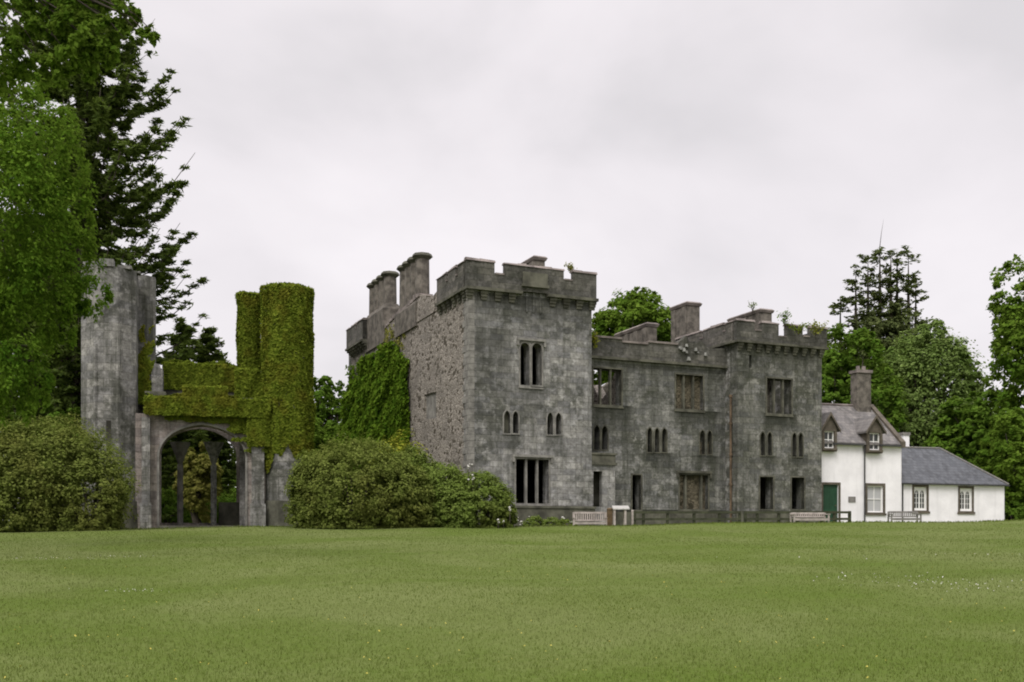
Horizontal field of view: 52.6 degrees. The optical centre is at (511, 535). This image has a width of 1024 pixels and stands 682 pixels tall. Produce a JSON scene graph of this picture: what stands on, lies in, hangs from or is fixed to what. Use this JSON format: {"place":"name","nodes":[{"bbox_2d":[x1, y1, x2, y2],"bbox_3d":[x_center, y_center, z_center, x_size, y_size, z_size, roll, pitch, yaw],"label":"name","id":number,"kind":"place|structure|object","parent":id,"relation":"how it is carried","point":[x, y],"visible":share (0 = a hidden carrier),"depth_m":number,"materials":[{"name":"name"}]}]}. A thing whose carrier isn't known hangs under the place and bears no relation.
{"place":"outdoors","nodes":[
{"label":"outdoors","id":0,"kind":"place"},
{"bbox_2d":[4,557,1014,681],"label":"buttercups","id":1,"kind":"object","parent":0,"point":[462,637],"visible":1,"depth_m":10.41,"materials":[{"name":"yellow plant"}]},
{"bbox_2d":[0,520,1023,681],"bbox_3d":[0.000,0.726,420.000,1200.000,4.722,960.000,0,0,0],"label":"lawn","id":2,"kind":"structure","parent":0,"point":[455,551],"depth_m":14.54,"materials":[{"name":"green plant"}]},
{"bbox_2d":[0,198,71,472],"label":"broadleaf tree","id":3,"kind":"object","parent":2,"relation":"on","point":[28,363],"visible":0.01,"depth_m":76.25,"materials":[{"name":"green plant"}]},
{"bbox_2d":[25,404,80,506],"bbox_3d":[-26.832,-3.916,61.988,4.304,8.047,3.836,0,0,0],"label":"broadleaf tree","id":4,"kind":"object","parent":2,"relation":"on","point":[57,413],"visible":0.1,"depth_m":61.38,"materials":[{"name":"green plant"}]},
{"bbox_2d":[0,72,114,432],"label":"drooping tree","id":5,"kind":"object","parent":2,"relation":"on","point":[24,160],"visible":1,"depth_m":29.64,"materials":[{"name":"green plant"}]},
{"bbox_2d":[0,412,142,531],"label":"rhododendron bush","id":6,"kind":"object","parent":2,"relation":"on","point":[109,496],"visible":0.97,"depth_m":45.56,"materials":[{"name":"green plant"}]},
{"bbox_2d":[0,0,160,100],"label":"lime tree","id":7,"kind":"object","parent":2,"relation":"on","point":[60,18],"visible":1,"depth_m":19.08,"materials":[{"name":"green plant"}]},
{"bbox_2d":[0,2,208,520],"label":"fir tree","id":8,"kind":"object","parent":2,"relation":"on","point":[100,109],"visible":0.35,"depth_m":67.10,"materials":[{"name":"green plant"}]},
{"bbox_2d":[78,258,310,528],"bbox_3d":[-17.760,-7.088,59.166,12.288,14.955,7.402,0,0,-14],"label":"gateway ruin","id":9,"kind":"object","parent":2,"relation":"on","point":[111,345],"visible":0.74,"depth_m":55.70,"materials":[{"name":"stone"}]},
{"bbox_2d":[138,324,155,404],"bbox_3d":[-20.199,-9.377,56.690,1.417,4.488,0.331,0,0,-14],"label":"ivy","id":10,"kind":"object","parent":9,"relation":"attached to","point":[145,366],"visible":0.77,"depth_m":56.71,"materials":[{"name":"green plant"}]},
{"bbox_2d":[143,358,270,452],"bbox_3d":[-16.691,-7.232,57.614,6.944,5.554,3.716,0,0,-14],"label":"ivy","id":11,"kind":"object","parent":9,"relation":"attached to","point":[248,417],"visible":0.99,"depth_m":56.62,"materials":[{"name":"green plant"}]},
{"bbox_2d":[235,290,261,369],"bbox_3d":[-15.228,-11.561,60.018,1.669,5.216,1.587,0,0,-14],"label":"ivy","id":12,"kind":"object","parent":9,"relation":"attached to","point":[248,334],"visible":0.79,"depth_m":59.45,"materials":[{"name":"green plant"}]},
{"bbox_2d":[259,281,315,473],"bbox_3d":[-12.614,-8.689,58.181,3.248,10.631,3.229,0,0,-14],"label":"ivy","id":13,"kind":"object","parent":9,"relation":"attached to","point":[277,385],"visible":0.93,"depth_m":56.95,"materials":[{"name":"green plant"}]},
{"bbox_2d":[161,316,231,522],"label":"fir tree","id":14,"kind":"object","parent":2,"relation":"on","point":[180,327],"visible":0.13,"depth_m":79.38,"materials":[{"name":"green plant"}]},
{"bbox_2d":[172,441,223,522],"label":"broadleaf tree","id":15,"kind":"object","parent":2,"relation":"on","point":[196,487],"visible":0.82,"depth_m":65.84,"materials":[{"name":"green plant"}]},
{"bbox_2d":[161,486,235,522],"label":"undergrowth bush","id":16,"kind":"object","parent":2,"relation":"on","point":[171,503],"visible":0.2,"depth_m":73.21,"materials":[{"name":"green plant"}]},
{"bbox_2d":[161,446,235,505],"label":"broadleaf tree","id":17,"kind":"object","parent":2,"relation":"on","point":[221,461],"visible":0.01,"depth_m":88.34,"materials":[{"name":"green plant"}]},
{"bbox_2d":[170,326,235,521],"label":"fir tree","id":18,"kind":"object","parent":2,"relation":"on","point":[209,341],"visible":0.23,"depth_m":81.56,"materials":[{"name":"green plant"}]},
{"bbox_2d":[313,417,340,506],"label":"broadleaf tree","id":19,"kind":"object","parent":2,"relation":"on","point":[323,435],"visible":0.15,"depth_m":82.89,"materials":[{"name":"green plant"}]},
{"bbox_2d":[313,375,344,506],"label":"broadleaf tree","id":20,"kind":"object","parent":2,"relation":"on","point":[329,414],"visible":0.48,"depth_m":95.44,"materials":[{"name":"green plant"}]},
{"bbox_2d":[282,429,438,528],"bbox_3d":[-6.875,-2.526,47.508,7.146,4.603,5.852,0,0,0],"label":"rhododendron bush","id":21,"kind":"object","parent":2,"relation":"on","point":[322,474],"visible":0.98,"depth_m":46.02,"materials":[{"name":"green plant"}]},
{"bbox_2d":[362,428,433,501],"bbox_3d":[-5.705,-2.771,52.624,3.917,5.369,3.215,0,0,38],"label":"yellow shrub","id":22,"kind":"object","parent":2,"relation":"on","point":[400,446],"visible":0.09,"depth_m":52.42,"materials":[{"name":"green plant"}]},
{"bbox_2d":[370,444,481,526],"bbox_3d":[-4.043,-2.325,49.230,5.535,4.087,4.105,0,0,0],"label":"laurel bush","id":23,"kind":"object","parent":2,"relation":"on","point":[435,474],"visible":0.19,"depth_m":48.53,"materials":[{"name":"green plant"}]},
{"bbox_2d":[426,469,517,527],"bbox_3d":[-2.015,-1.691,48.569,4.655,2.890,3.556,0,0,0],"label":"laurel bush","id":24,"kind":"object","parent":2,"relation":"on","point":[497,505],"visible":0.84,"depth_m":47.51,"materials":[{"name":"green plant"}]},
{"bbox_2d":[467,464,510,528],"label":"pale flower heads","id":25,"kind":"object","parent":2,"relation":"on","point":[468,466],"visible":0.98,"depth_m":47.40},
{"bbox_2d":[53,554,998,590],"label":"daisies","id":26,"kind":"object","parent":2,"relation":"on","point":[729,557],"visible":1,"depth_m":17.73,"materials":[{"name":"grey plant"}]},
{"bbox_2d":[518,516,571,525],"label":"white flowers","id":27,"kind":"object","parent":2,"relation":"on","point":[562,517],"visible":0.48,"depth_m":54.33,"materials":[{"name":"grey plant"}]},
{"bbox_2d":[522,515,576,526],"bbox_3d":[1.957,-0.622,54.142,2.965,0.982,1.311,0,0,0],"label":"flower bed","id":28,"kind":"object","parent":2,"relation":"on","point":[548,521],"visible":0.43,"depth_m":53.92,"materials":[{"name":"green plant"}]},
{"bbox_2d":[345,252,828,526],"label":"ruined castle","id":29,"kind":"structure","parent":2,"relation":"on","point":[690,416],"depth_m":60.76,"materials":[{"name":"stone"}]},
{"bbox_2d":[331,340,410,521],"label":"ivy","id":30,"kind":"object","parent":29,"relation":"attached to","point":[359,416],"visible":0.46,"depth_m":68.49,"materials":[{"name":"green plant"}]},
{"bbox_2d":[381,324,405,407],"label":"ivy","id":31,"kind":"object","parent":29,"relation":"attached to","point":[391,333],"visible":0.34,"depth_m":67.53,"materials":[{"name":"green plant"}]},
{"bbox_2d":[426,392,435,418],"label":"blocked window","id":32,"kind":"structure","parent":29,"relation":"in","point":[430,398],"depth_m":60.88,"materials":[{"name":"stone"}]},
{"bbox_2d":[503,409,519,434],"bbox_3d":[-0.096,-6.132,56.075,0.996,1.366,0.300,0,0,-23],"label":"lancet window","id":33,"kind":"structure","parent":29,"relation":"in","point":[511,417],"depth_m":55.96,"materials":[{"name":"stone"}]},
{"bbox_2d":[517,337,545,389],"bbox_3d":[1.004,-9.364,56.516,1.726,2.729,0.440,0,0,-23],"label":"window","id":34,"kind":"structure","parent":29,"relation":"in","point":[524,340],"depth_m":56.41,"materials":[{"name":"stone"}]},
{"bbox_2d":[512,454,552,505],"bbox_3d":[1.077,-2.996,56.547,2.409,2.820,0.440,0,0,-23],"label":"window","id":35,"kind":"structure","parent":29,"relation":"in","point":[514,456],"depth_m":56.49,"materials":[{"name":"stone"}]},
{"bbox_2d":[546,411,562,435],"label":"lancet window","id":36,"kind":"structure","parent":29,"relation":"in","point":[554,419],"depth_m":56.99,"materials":[{"name":"stone"}]},
{"bbox_2d":[564,262,576,272],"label":"wall plant","id":37,"kind":"object","parent":29,"relation":"attached to","point":[570,267],"depth_m":58.48,"materials":[{"name":"green plant"}]},
{"bbox_2d":[592,330,599,348],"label":"wall plant","id":38,"kind":"object","parent":29,"relation":"on","point":[594,339],"depth_m":58.98,"materials":[{"name":"green plant"}]},
{"bbox_2d":[593,424,608,450],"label":"lancet window","id":39,"kind":"structure","parent":29,"relation":"in","point":[606,428],"depth_m":59.55,"materials":[{"name":"stone"}]},
{"bbox_2d":[592,366,623,408],"bbox_3d":[5.449,-8.539,59.858,2.081,2.336,0.355,0,0,-23],"label":"window","id":40,"kind":"structure","parent":29,"relation":"in","point":[609,369],"depth_m":59.89,"materials":[{"name":"stone"}]},
{"bbox_2d":[631,473,642,510],"bbox_3d":[7.224,-2.528,60.621,0.774,2.209,0.300,0,0,-23],"label":"doorway","id":41,"kind":"structure","parent":29,"relation":"in","point":[641,480],"depth_m":60.61,"materials":[{"name":"stone"}]},
{"bbox_2d":[646,427,667,452],"bbox_3d":[8.493,-5.625,61.173,1.439,1.571,0.300,0,0,-24],"label":"lancet window","id":42,"kind":"structure","parent":29,"relation":"in","point":[651,433],"depth_m":61.10,"materials":[{"name":"stone"}]},
{"bbox_2d":[674,372,704,412],"bbox_3d":[10.554,-8.537,62.077,2.154,2.300,0.355,0,0,-24],"label":"window","id":43,"kind":"structure","parent":29,"relation":"in","point":[683,375],"depth_m":62.03,"materials":[{"name":"stone"}]},
{"bbox_2d":[676,470,711,510],"bbox_3d":[10.859,-2.647,62.164,2.451,2.454,0.440,0,0,-23],"label":"window","id":44,"kind":"structure","parent":29,"relation":"in","point":[678,472],"depth_m":62.08,"materials":[{"name":"stone"}]},
{"bbox_2d":[699,429,712,454],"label":"lancet window","id":45,"kind":"structure","parent":29,"relation":"in","point":[706,436],"depth_m":62.44,"materials":[{"name":"stone"}]},
{"bbox_2d":[748,300,756,311],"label":"wall plant","id":46,"kind":"object","parent":29,"relation":"on","point":[751,305],"depth_m":67.07,"materials":[{"name":"green plant"}]},
{"bbox_2d":[760,431,772,456],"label":"lancet window","id":47,"kind":"structure","parent":29,"relation":"in","point":[770,434],"depth_m":62.67,"materials":[{"name":"stone"}]},
{"bbox_2d":[759,475,774,510],"bbox_3d":[15.339,-2.580,62.786,1.160,2.129,0.300,0,0,-24],"label":"doorway","id":48,"kind":"structure","parent":29,"relation":"in","point":[771,496],"depth_m":62.84,"materials":[{"name":"stone"}]},
{"bbox_2d":[765,376,793,416],"bbox_3d":[16.200,-8.438,63.168,2.081,2.375,0.355,0,0,-24],"label":"window","id":49,"kind":"structure","parent":29,"relation":"in","point":[773,413],"depth_m":63.22,"materials":[{"name":"stone"}]},
{"bbox_2d":[776,310,791,328],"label":"wall plant","id":50,"kind":"object","parent":29,"relation":"on","point":[784,319],"depth_m":62.95,"materials":[{"name":"green plant"}]},
{"bbox_2d":[791,432,803,457],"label":"lancet window","id":51,"kind":"structure","parent":29,"relation":"in","point":[796,444],"depth_m":63.64,"materials":[{"name":"stone"}]},
{"bbox_2d":[785,320,810,334],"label":"wall plant","id":52,"kind":"object","parent":29,"relation":"on","point":[802,326],"depth_m":62.64,"materials":[{"name":"green plant"}]},
{"bbox_2d":[790,476,805,510],"bbox_3d":[17.488,-2.599,63.721,1.141,2.119,0.300,0,0,-24],"label":"doorway","id":53,"kind":"structure","parent":29,"relation":"in","point":[804,477],"depth_m":63.78,"materials":[{"name":"stone"}]},
{"bbox_2d":[810,319,828,335],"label":"wall plant","id":54,"kind":"object","parent":29,"relation":"attached to","point":[816,327],"depth_m":63.28,"materials":[{"name":"green plant"}]},
{"bbox_2d":[572,512,606,525],"bbox_3d":[3.886,-0.719,51.585,1.736,0.953,0.610,0,0,0],"label":"park bench","id":55,"kind":"object","parent":2,"relation":"on","point":[593,513],"visible":0.94,"depth_m":51.83,"materials":[{"name":"grey wood"}]},
{"bbox_2d":[606,508,612,525],"bbox_3d":[4.842,-0.769,51.400,0.320,1.220,0.320,0,0,0],"label":"timber post","id":56,"kind":"object","parent":2,"relation":"on","point":[610,516],"visible":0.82,"depth_m":51.27,"materials":[{"name":"brown wood"}]},
{"bbox_2d":[612,506,629,524],"bbox_3d":[5.370,-0.839,51.200,0.812,1.312,0.600,0,0,0],"label":"information panel","id":57,"kind":"object","parent":2,"relation":"on","point":[623,508],"visible":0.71,"depth_m":50.95,"materials":[{"name":"grey"}]},
{"bbox_2d":[592,286,670,384],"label":"broadleaf tree","id":58,"kind":"object","parent":2,"relation":"on","point":[635,307],"visible":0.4,"depth_m":85.68,"materials":[{"name":"green plant"}]},
{"bbox_2d":[631,510,633,524],"bbox_3d":[5.994,-0.742,51.600,0.139,1.094,0.139,0,0,0],"label":"timber post","id":59,"kind":"object","parent":2,"relation":"on","point":[632,517],"visible":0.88,"depth_m":51.55,"materials":[{"name":"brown wood"}]},
{"bbox_2d":[634,511,740,524],"bbox_3d":[9.063,-0.650,53.489,5.831,1.269,0.194,0,0,-10],"label":"rail fence","id":60,"kind":"object","parent":2,"relation":"on","point":[693,518],"visible":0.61,"depth_m":53.39,"materials":[{"name":"brown wood"}]},
{"bbox_2d":[744,511,850,522],"bbox_3d":[15.031,-0.692,54.488,6.001,1.232,0.194,0,0,-10],"label":"rail fence","id":61,"kind":"object","parent":2,"relation":"on","point":[778,518],"visible":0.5,"depth_m":54.27,"materials":[{"name":"brown wood"}]},
{"bbox_2d":[790,512,829,522],"bbox_3d":[14.993,-0.806,52.185,1.882,0.744,0.610,0,0,-5],"label":"park bench","id":62,"kind":"object","parent":2,"relation":"on","point":[792,514],"visible":0.95,"depth_m":52.37,"materials":[{"name":"grey wood"}]},
{"bbox_2d":[822,366,905,522],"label":"white house","id":63,"kind":"structure","parent":2,"relation":"on","point":[863,442],"depth_m":66.44,"materials":[{"name":"white paint"}]},
{"bbox_2d":[822,482,840,522],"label":"door","id":64,"kind":"structure","parent":63,"relation":"in","point":[829,492],"depth_m":65.69,"materials":[{"name":"green paint"}]},
{"bbox_2d":[865,483,886,514],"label":"window","id":65,"kind":"structure","parent":63,"relation":"in","point":[873,491],"depth_m":66.71,"materials":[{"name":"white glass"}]},
{"bbox_2d":[822,321,909,431],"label":"broadleaf tree","id":66,"kind":"object","parent":2,"relation":"on","point":[836,378],"visible":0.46,"depth_m":84.31,"materials":[{"name":"green plant"}]},
{"bbox_2d":[827,225,940,432],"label":"old conifer","id":67,"kind":"object","parent":2,"relation":"on","point":[897,315],"visible":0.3,"depth_m":95.61,"materials":[{"name":"green plant"}]},
{"bbox_2d":[887,511,921,521],"bbox_3d":[21.584,-0.939,56.985,1.699,0.834,0.610,0,0,0],"label":"park bench","id":68,"kind":"object","parent":2,"relation":"on","point":[897,513],"visible":0.94,"depth_m":57.23,"materials":[{"name":"grey wood"}]},
{"bbox_2d":[874,318,996,446],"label":"broadleaf tree","id":69,"kind":"object","parent":2,"relation":"on","point":[939,370],"visible":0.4,"depth_m":87.22,"materials":[{"name":"green plant"}]},
{"bbox_2d":[899,432,1009,521],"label":"white cottage","id":70,"kind":"structure","parent":2,"relation":"on","point":[939,484],"depth_m":69.62,"materials":[{"name":"white paint"}]},
{"bbox_2d":[912,485,929,512],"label":"window","id":71,"kind":"structure","parent":70,"relation":"in","point":[919,500],"depth_m":68.46,"materials":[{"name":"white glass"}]},
{"bbox_2d":[957,486,974,513],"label":"window","id":72,"kind":"structure","parent":70,"relation":"in","point":[964,492],"depth_m":69.59,"materials":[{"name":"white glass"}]},
{"bbox_2d":[922,389,1009,475],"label":"broadleaf tree","id":73,"kind":"object","parent":2,"relation":"on","point":[967,433],"visible":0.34,"depth_m":80.94,"materials":[{"name":"green plant"}]},
{"bbox_2d":[976,408,1023,519],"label":"broadleaf tree","id":74,"kind":"object","parent":2,"relation":"on","point":[1005,461],"visible":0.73,"depth_m":73.24,"materials":[{"name":"green plant"}]},
{"bbox_2d":[981,254,1023,444],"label":"broadleaf tree","id":75,"kind":"object","parent":2,"relation":"on","point":[1007,357],"visible":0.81,"depth_m":77.88,"materials":[{"name":"green plant"}]},
{"bbox_2d":[1004,500,1023,520],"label":"clipped hedge","id":76,"kind":"object","parent":2,"relation":"on","point":[1014,513],"visible":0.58,"depth_m":72.47,"materials":[{"name":"green plant"}]},
{"bbox_2d":[0,0,1023,487],"label":"sky","id":77,"kind":"structure","parent":0,"point":[720,155],"materials":[{"name":"white"}]},
{"bbox_2d":[121,519,1023,528],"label":"long grass","id":78,"kind":"structure","parent":0,"point":[222,526],"depth_m":48.66,"materials":[{"name":"green plant"}]}
]}

